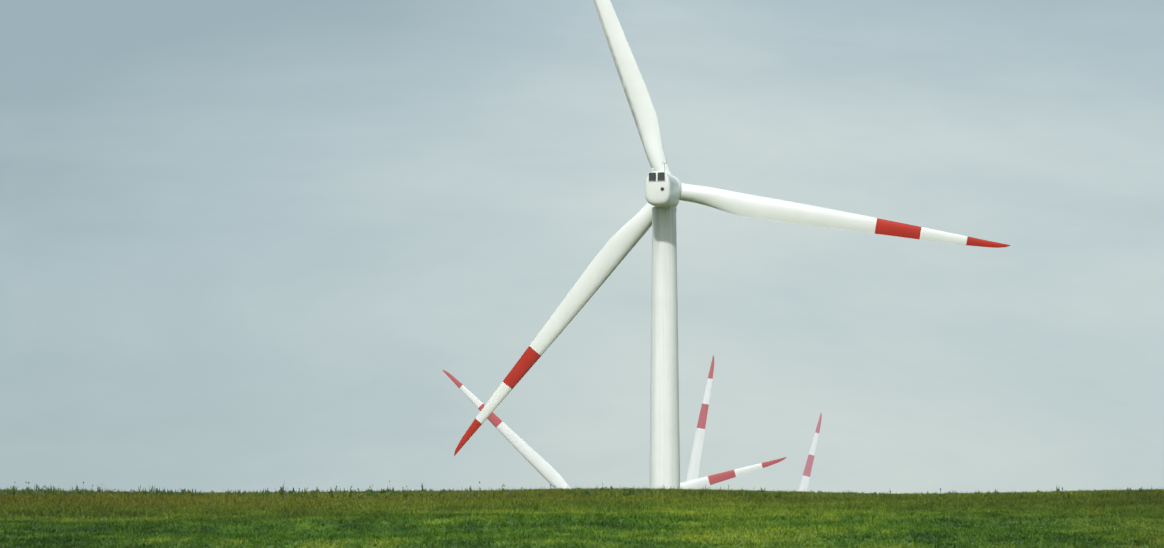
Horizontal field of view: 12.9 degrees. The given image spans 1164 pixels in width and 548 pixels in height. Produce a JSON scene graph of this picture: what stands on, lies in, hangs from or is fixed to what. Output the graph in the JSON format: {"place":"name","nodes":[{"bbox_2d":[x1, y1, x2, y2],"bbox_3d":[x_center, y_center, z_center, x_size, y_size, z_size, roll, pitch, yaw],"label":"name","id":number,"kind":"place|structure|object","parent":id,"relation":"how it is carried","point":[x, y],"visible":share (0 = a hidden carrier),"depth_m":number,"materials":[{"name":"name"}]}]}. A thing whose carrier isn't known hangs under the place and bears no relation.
{"place":"outdoors","nodes":[
{"label":"outdoors","id":0,"kind":"place"},
{"bbox_2d":[0,485,1163,547],"bbox_3d":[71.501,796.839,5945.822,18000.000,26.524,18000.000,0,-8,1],"label":"ground","id":1,"kind":"structure","parent":0,"point":[800,536],"depth_m":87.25,"materials":[{"name":"green plant"}]},
{"bbox_2d":[0,481,1157,500],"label":"crest weeds","id":2,"kind":"object","parent":1,"relation":"on","point":[143,492],"visible":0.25,"depth_m":118.00,"materials":[{"name":"green plant"}]},
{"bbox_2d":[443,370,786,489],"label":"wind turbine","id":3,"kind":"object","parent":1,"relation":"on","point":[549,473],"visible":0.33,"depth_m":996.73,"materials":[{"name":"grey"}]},
{"bbox_2d":[685,355,713,481],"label":"wind turbine","id":4,"kind":"object","parent":1,"relation":"on","point":[694,465],"visible":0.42,"depth_m":1079.92,"materials":[{"name":"grey"}]},
{"bbox_2d":[454,0,1009,489],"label":"wind turbine","id":5,"kind":"object","parent":1,"relation":"on","point":[666,190],"visible":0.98,"depth_m":596.78,"materials":[{"name":"grey metal"}]},
{"bbox_2d":[798,414,821,491],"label":"wind turbine","id":6,"kind":"object","parent":1,"relation":"on","point":[804,483],"visible":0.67,"depth_m":1229.76,"materials":[{"name":"grey"}]},
{"bbox_2d":[0,0,1163,493],"label":"sky","id":7,"kind":"structure","parent":0,"point":[246,245],"materials":[{"name":"grey"}]}
]}

